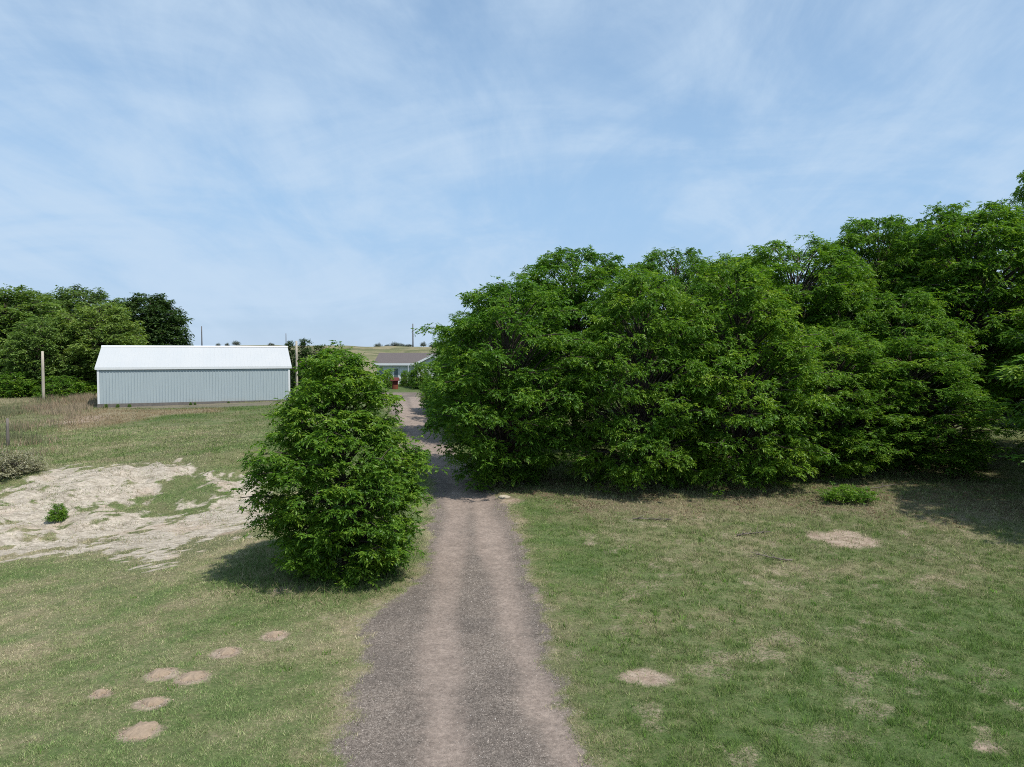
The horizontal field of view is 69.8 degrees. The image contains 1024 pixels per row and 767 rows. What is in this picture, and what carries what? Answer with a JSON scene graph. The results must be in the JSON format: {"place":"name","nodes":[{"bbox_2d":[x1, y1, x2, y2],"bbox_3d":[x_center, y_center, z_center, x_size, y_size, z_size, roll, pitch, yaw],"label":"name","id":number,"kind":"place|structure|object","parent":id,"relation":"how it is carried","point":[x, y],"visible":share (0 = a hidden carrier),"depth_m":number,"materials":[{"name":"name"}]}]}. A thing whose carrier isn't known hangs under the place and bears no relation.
{"place":"outdoors","nodes":[
{"label":"outdoors","id":0,"kind":"place"},
{"bbox_2d":[0,389,104,461],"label":"tall dry grass","id":1,"kind":"structure","parent":0,"point":[53,407],"depth_m":54.23,"materials":[{"name":"beige plant"}]},
{"bbox_2d":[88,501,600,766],"bbox_3d":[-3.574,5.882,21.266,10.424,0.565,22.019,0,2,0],"label":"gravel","id":2,"kind":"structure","parent":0,"point":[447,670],"depth_m":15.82,"materials":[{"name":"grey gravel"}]},
{"bbox_2d":[328,392,592,766],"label":"driveway","id":3,"kind":"structure","parent":0,"point":[452,496],"depth_m":16.79,"materials":[{"name":"grey gravel"}]},
{"bbox_2d":[0,345,1023,766],"bbox_3d":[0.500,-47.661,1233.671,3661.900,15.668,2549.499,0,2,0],"label":"ground","id":4,"kind":"structure","parent":0,"point":[624,613],"depth_m":18.68,"materials":[{"name":"green plant"}]},
{"bbox_2d":[6,418,9,445],"bbox_3d":[-28.204,2.913,41.081,0.167,1.950,0.176,0,2,0],"label":"fence post","id":5,"kind":"object","parent":4,"relation":"on","point":[7,432],"visible":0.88,"depth_m":41.02,"materials":[{"name":"grey wood"}]},
{"bbox_2d":[0,444,38,478],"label":"sagebrush","id":6,"kind":"object","parent":4,"relation":"on","point":[4,472],"visible":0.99,"depth_m":33.62,"materials":[{"name":"grey plant"}]},
{"bbox_2d":[0,370,40,397],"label":"shrub","id":7,"kind":"object","parent":4,"relation":"on","point":[22,388],"visible":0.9,"depth_m":69.37,"materials":[{"name":"green plant"}]},
{"bbox_2d":[8,448,52,472],"bbox_3d":[-23.020,3.745,34.770,2.007,1.430,1.857,1,3,25],"label":"sagebrush","id":8,"kind":"object","parent":4,"relation":"on","point":[38,466],"visible":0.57,"depth_m":34.70,"materials":[{"name":"grey plant"}]},
{"bbox_2d":[0,290,66,331],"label":"leafy tree","id":9,"kind":"object","parent":4,"relation":"on","point":[48,293],"visible":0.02,"depth_m":94.28,"materials":[{"name":"green plant"}]},
{"bbox_2d":[0,283,70,388],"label":"leafy tree","id":10,"kind":"object","parent":4,"relation":"on","point":[11,313],"visible":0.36,"depth_m":78.66,"materials":[{"name":"green plant"}]},
{"bbox_2d":[41,351,44,399],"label":"wooden pole","id":11,"kind":"object","parent":4,"relation":"on","point":[42,374],"visible":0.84,"depth_m":65.94,"materials":[{"name":"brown wood"}]},
{"bbox_2d":[0,314,93,395],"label":"leafy tree","id":12,"kind":"object","parent":4,"relation":"on","point":[18,345],"visible":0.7,"depth_m":71.25,"materials":[{"name":"green plant"}]},
{"bbox_2d":[31,375,88,397],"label":"shrub","id":13,"kind":"object","parent":4,"relation":"on","point":[54,388],"visible":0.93,"depth_m":69.40,"materials":[{"name":"green plant"}]},
{"bbox_2d":[70,380,96,394],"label":"shrub","id":14,"kind":"object","parent":4,"relation":"on","point":[91,387],"visible":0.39,"depth_m":72.14,"materials":[{"name":"green plant"}]},
{"bbox_2d":[47,284,130,378],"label":"leafy tree","id":15,"kind":"object","parent":4,"relation":"on","point":[68,299],"visible":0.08,"depth_m":89.95,"materials":[{"name":"green plant"}]},
{"bbox_2d":[44,300,149,391],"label":"leafy tree","id":16,"kind":"object","parent":4,"relation":"on","point":[102,332],"visible":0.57,"depth_m":73.50,"materials":[{"name":"green plant"}]},
{"bbox_2d":[92,688,106,695],"bbox_3d":[-8.537,6.405,15.219,0.332,0.138,0.304,1,3,31],"label":"dirt mound","id":17,"kind":"object","parent":4,"relation":"on","point":[99,692],"visible":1,"depth_m":15.15,"materials":[{"name":"soil"}]},
{"bbox_2d":[0,458,273,571],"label":"sand bank","id":18,"kind":"structure","parent":4,"relation":"on","point":[148,485],"depth_m":30.43,"materials":[{"name":"beige sand"}]},
{"bbox_2d":[41,503,69,521],"bbox_3d":[-18.466,5.255,29.845,0.922,0.776,0.958,0,2,-1],"label":"shrub","id":19,"kind":"object","parent":18,"relation":"on","point":[57,515],"visible":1,"depth_m":29.68,"materials":[{"name":"green plant"}]},
{"bbox_2d":[0,461,537,615],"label":"long grass","id":20,"kind":"structure","parent":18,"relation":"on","point":[276,578],"depth_m":22.66,"materials":[{"name":"green plant"}]},
{"bbox_2d":[123,721,158,738],"bbox_3d":[-6.866,6.412,13.623,0.619,0.164,0.759,0,2,0],"label":"dirt mound","id":21,"kind":"object","parent":4,"relation":"on","point":[140,729],"visible":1,"depth_m":13.50,"materials":[{"name":"soil"}]},
{"bbox_2d":[105,292,194,345],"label":"leafy tree","id":22,"kind":"object","parent":4,"relation":"on","point":[161,318],"visible":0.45,"depth_m":87.94,"materials":[{"name":"green plant"}]},
{"bbox_2d":[142,697,164,706],"bbox_3d":[-7.173,6.379,14.728,0.456,0.148,0.438,2,3,40],"label":"dirt mound","id":23,"kind":"object","parent":4,"relation":"on","point":[153,701],"visible":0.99,"depth_m":14.65,"materials":[{"name":"soil"}]},
{"bbox_2d":[148,668,171,677],"bbox_3d":[-7.687,6.334,16.071,0.547,0.160,0.536,0,2,0],"label":"dirt mound","id":24,"kind":"object","parent":4,"relation":"on","point":[159,672],"visible":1,"depth_m":15.97,"materials":[{"name":"soil"}]},
{"bbox_2d":[180,671,205,680],"bbox_3d":[-6.876,6.318,15.852,0.639,0.152,0.587,0,2,0],"label":"dirt mound","id":25,"kind":"object","parent":4,"relation":"on","point":[193,675],"visible":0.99,"depth_m":15.76,"materials":[{"name":"soil"}]},
{"bbox_2d":[95,345,291,407],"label":"metal barn","id":26,"kind":"structure","parent":4,"relation":"on","point":[140,375],"depth_m":62.92,"materials":[{"name":"white metal"}]},
{"bbox_2d":[219,647,234,654],"bbox_3d":[-6.660,6.262,17.168,0.434,0.152,0.391,0,2,0],"label":"dirt mound","id":27,"kind":"object","parent":4,"relation":"on","point":[228,650],"visible":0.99,"depth_m":17.08,"materials":[{"name":"soil"}]},
{"bbox_2d":[232,340,241,344],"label":"scrub bush","id":28,"kind":"object","parent":4,"relation":"on","point":[235,343],"visible":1,"depth_m":277.64,"materials":[{"name":"green plant"}]},
{"bbox_2d":[267,631,283,636],"bbox_3d":[-5.866,6.199,18.166,0.450,0.156,0.399,0,2,0],"label":"dirt mound","id":29,"kind":"object","parent":4,"relation":"on","point":[273,633],"visible":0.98,"depth_m":18.11,"materials":[{"name":"soil"}]},
{"bbox_2d":[284,340,299,390],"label":"juniper tree","id":30,"kind":"object","parent":4,"relation":"on","point":[290,351],"visible":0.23,"depth_m":77.69,"materials":[{"name":"green plant"}]},
{"bbox_2d":[295,341,297,391],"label":"wooden pole","id":31,"kind":"object","parent":4,"relation":"on","point":[296,353],"visible":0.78,"depth_m":69.92,"materials":[{"name":"brown wood"}]},
{"bbox_2d":[290,338,323,391],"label":"juniper tree","id":32,"kind":"object","parent":4,"relation":"on","point":[305,352],"visible":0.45,"depth_m":73.63,"materials":[{"name":"green plant"}]},
{"bbox_2d":[308,344,333,385],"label":"juniper tree","id":33,"kind":"object","parent":4,"relation":"on","point":[318,347],"visible":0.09,"depth_m":76.65,"materials":[{"name":"green plant"}]},
{"bbox_2d":[224,340,448,590],"bbox_3d":[-5.463,2.440,22.796,5.976,7.584,6.162,1,3,16],"label":"leafy tree","id":34,"kind":"object","parent":4,"relation":"on","point":[380,545],"visible":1,"depth_m":21.72,"materials":[{"name":"green plant"}]},
{"bbox_2d":[383,371,394,386],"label":"shrub","id":35,"kind":"object","parent":4,"relation":"on","point":[388,383],"visible":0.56,"depth_m":80.75,"materials":[{"name":"green plant"}]},
{"bbox_2d":[390,377,399,388],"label":"wishing well","id":36,"kind":"object","parent":4,"relation":"on","point":[395,382],"visible":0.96,"depth_m":79.43,"materials":[{"name":"red brick"}]},
{"bbox_2d":[0,394,793,478],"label":"bank grass","id":37,"kind":"structure","parent":4,"relation":"on","point":[167,436],"depth_m":44.73,"materials":[{"name":"green plant"}]},
{"bbox_2d":[373,353,437,383],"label":"house","id":38,"kind":"structure","parent":4,"relation":"on","point":[400,362],"depth_m":85.03,"materials":[{"name":"grey"}]},
{"bbox_2d":[378,366,383,374],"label":"window","id":39,"kind":"structure","parent":38,"relation":"in","point":[379,371],"depth_m":84.98,"materials":[{"name":"white glass"}]},
{"bbox_2d":[393,366,399,383],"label":"door","id":40,"kind":"structure","parent":38,"relation":"in","point":[396,373],"depth_m":84.95,"materials":[{"name":"white metal"}]},
{"bbox_2d":[399,370,412,385],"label":"shrub","id":41,"kind":"object","parent":4,"relation":"on","point":[404,380],"visible":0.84,"depth_m":81.76,"materials":[{"name":"green plant"}]},
{"bbox_2d":[412,324,413,346],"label":"utility pole","id":42,"kind":"object","parent":4,"relation":"on","point":[412,337],"visible":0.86,"depth_m":269.41,"materials":[{"name":"grey wood"}]},
{"bbox_2d":[406,361,430,387],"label":"shrub","id":43,"kind":"object","parent":4,"relation":"on","point":[416,382],"visible":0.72,"depth_m":79.61,"materials":[{"name":"green plant"}]},
{"bbox_2d":[415,355,457,413],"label":"leafy tree","id":44,"kind":"object","parent":4,"relation":"on","point":[422,396],"visible":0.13,"depth_m":56.14,"materials":[{"name":"green plant"}]},
{"bbox_2d":[464,468,493,491],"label":"sapling","id":45,"kind":"object","parent":4,"relation":"on","point":[481,486],"visible":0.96,"depth_m":33.82,"materials":[{"name":"green plant"}]},
{"bbox_2d":[420,316,542,435],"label":"leafy tree","id":46,"kind":"object","parent":4,"relation":"on","point":[439,358],"visible":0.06,"depth_m":46.19,"materials":[{"name":"green plant"}]},
{"bbox_2d":[498,495,510,498],"bbox_3d":[-0.341,5.066,32.746,0.518,0.223,0.504,-2,3,-34],"label":"boulder","id":47,"kind":"object","parent":4,"relation":"on","point":[504,496],"visible":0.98,"depth_m":32.58,"materials":[{"name":"stone"}]},
{"bbox_2d":[411,276,607,486],"bbox_3d":[-0.461,-0.027,34.811,10.117,10.316,9.444,2,3,33],"label":"leafy tree","id":48,"kind":"object","parent":4,"relation":"on","point":[473,374],"visible":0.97,"depth_m":33.53,"materials":[{"name":"green plant"}]},
{"bbox_2d":[449,285,582,418],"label":"leafy tree","id":49,"kind":"object","parent":4,"relation":"on","point":[465,313],"visible":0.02,"depth_m":50.99,"materials":[{"name":"green plant"}]},
{"bbox_2d":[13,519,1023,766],"bbox_3d":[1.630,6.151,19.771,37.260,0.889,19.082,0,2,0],"label":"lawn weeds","id":50,"kind":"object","parent":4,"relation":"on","point":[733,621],"visible":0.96,"depth_m":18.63,"materials":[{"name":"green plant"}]},
{"bbox_2d":[509,244,647,446],"bbox_3d":[4.117,-2.048,44.080,9.331,12.209,10.195,0,2,-11],"label":"leafy tree","id":51,"kind":"object","parent":4,"relation":"on","point":[596,279],"visible":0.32,"depth_m":41.92,"materials":[{"name":"green plant"}]},
{"bbox_2d":[545,265,729,492],"bbox_3d":[5.839,-0.270,34.253,8.303,10.842,7.253,1,3,22],"label":"leafy tree","id":52,"kind":"object","parent":4,"relation":"on","point":[640,439],"visible":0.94,"depth_m":32.81,"materials":[{"name":"green plant"}]},
{"bbox_2d":[633,514,672,519],"bbox_3d":[5.617,5.322,29.171,1.614,0.160,0.715,1,3,13],"label":"fallen branch","id":53,"kind":"object","parent":4,"relation":"on","point":[640,517],"visible":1,"depth_m":29.11,"materials":[{"name":"grey wood"}]},
{"bbox_2d":[612,247,757,405],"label":"leafy tree","id":54,"kind":"object","parent":4,"relation":"on","point":[693,260],"visible":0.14,"depth_m":43.20,"materials":[{"name":"green plant"}]},
{"bbox_2d":[679,251,794,382],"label":"leafy tree","id":55,"kind":"object","parent":4,"relation":"on","point":[728,256],"visible":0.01,"depth_m":52.17,"materials":[{"name":"green plant"}]},
{"bbox_2d":[637,250,845,494],"bbox_3d":[10.742,-0.592,35.267,8.640,11.329,9.892,-1,3,-14],"label":"leafy tree","id":56,"kind":"object","parent":4,"relation":"on","point":[735,410],"visible":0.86,"depth_m":33.36,"materials":[{"name":"green plant"}]},
{"bbox_2d":[737,527,768,535],"bbox_3d":[9.022,5.541,27.351,1.413,0.194,0.594,-1,3,-21],"label":"fallen branch","id":57,"kind":"object","parent":4,"relation":"on","point":[753,533],"visible":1,"depth_m":27.36,"materials":[{"name":"grey wood"}]},
{"bbox_2d":[488,469,1022,530],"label":"leaf litter","id":58,"kind":"object","parent":4,"relation":"on","point":[726,494],"visible":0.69,"depth_m":33.27,"materials":[{"name":"brown plant"}]},
{"bbox_2d":[752,550,791,560],"bbox_3d":[8.652,5.763,24.529,1.336,0.181,0.506,2,3,40],"label":"fallen branch","id":59,"kind":"object","parent":4,"relation":"on","point":[772,556],"visible":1,"depth_m":24.56,"materials":[{"name":"grey wood"}]},
{"bbox_2d":[705,231,897,440],"bbox_3d":[16.910,-2.546,45.252,10.789,13.046,12.776,0,2,-9],"label":"leafy tree","id":60,"kind":"object","parent":4,"relation":"on","point":[846,266],"visible":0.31,"depth_m":42.53,"materials":[{"name":"green plant"}]},
{"bbox_2d":[752,325,925,479],"bbox_3d":[16.095,0.836,37.052,8.305,7.882,7.254,0,2,-1],"label":"leafy tree","id":61,"kind":"object","parent":4,"relation":"on","point":[840,439],"visible":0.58,"depth_m":35.35,"materials":[{"name":"green plant"}]},
{"bbox_2d":[776,287,906,449],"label":"leafy tree","id":62,"kind":"object","parent":4,"relation":"on","point":[865,314],"visible":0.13,"depth_m":41.32,"materials":[{"name":"green plant"}]},
{"bbox_2d":[814,481,883,504],"bbox_3d":[14.748,4.790,32.151,2.740,1.034,2.907,2,3,33],"label":"shrub","id":63,"kind":"object","parent":4,"relation":"on","point":[839,494],"visible":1,"depth_m":31.64,"materials":[{"name":"green plant"}]},
{"bbox_2d":[859,483,896,488],"bbox_3d":[16.814,4.810,34.088,2.474,0.226,0.880,-1,3,-28],"label":"fallen branch","id":64,"kind":"object","parent":4,"relation":"on","point":[881,486],"visible":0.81,"depth_m":34.20,"materials":[{"name":"grey wood"}]},
{"bbox_2d":[800,214,956,342],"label":"leafy tree","id":65,"kind":"object","parent":4,"relation":"on","point":[851,238],"visible":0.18,"depth_m":45.73,"materials":[{"name":"green plant"}]},
{"bbox_2d":[818,333,1021,479],"bbox_3d":[20.884,0.996,38.047,9.748,7.326,8.515,1,3,18],"label":"leafy tree","id":66,"kind":"object","parent":4,"relation":"on","point":[918,441],"visible":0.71,"depth_m":36.02,"materials":[{"name":"green plant"}]},
{"bbox_2d":[846,288,998,449],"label":"leafy tree","id":67,"kind":"object","parent":4,"relation":"on","point":[911,315],"visible":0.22,"depth_m":40.16,"materials":[{"name":"green plant"}]},
{"bbox_2d":[867,219,1014,334],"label":"leafy tree","id":68,"kind":"object","parent":4,"relation":"on","point":[951,260],"visible":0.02,"depth_m":53.03,"materials":[{"name":"green plant"}]},
{"bbox_2d":[868,199,1023,437],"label":"leafy tree","id":69,"kind":"object","parent":4,"relation":"on","point":[965,277],"visible":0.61,"depth_m":42.75,"materials":[{"name":"green plant"}]},
{"bbox_2d":[975,312,1023,414],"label":"leafy tree","id":70,"kind":"object","parent":4,"relation":"on","point":[1016,399],"visible":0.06,"depth_m":56.19,"materials":[{"name":"green plant"}]},
{"bbox_2d":[984,326,1023,464],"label":"leafy tree","id":71,"kind":"object","parent":4,"relation":"on","point":[1010,374],"visible":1,"depth_m":29.86,"materials":[{"name":"green plant"}]},
{"bbox_2d":[985,307,1023,449],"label":"leafy tree","id":72,"kind":"object","parent":4,"relation":"on","point":[1008,340],"visible":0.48,"depth_m":39.81,"materials":[{"name":"green plant"}]},
{"bbox_2d":[999,170,1023,358],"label":"leafy tree","id":73,"kind":"object","parent":4,"relation":"on","point":[1019,192],"visible":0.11,"depth_m":52.88,"materials":[{"name":"green plant"}]},
{"bbox_2d":[0,0,1023,346],"label":"sky","id":74,"kind":"structure","parent":0,"point":[280,171],"materials":[{"name":"blue"}]}
]}

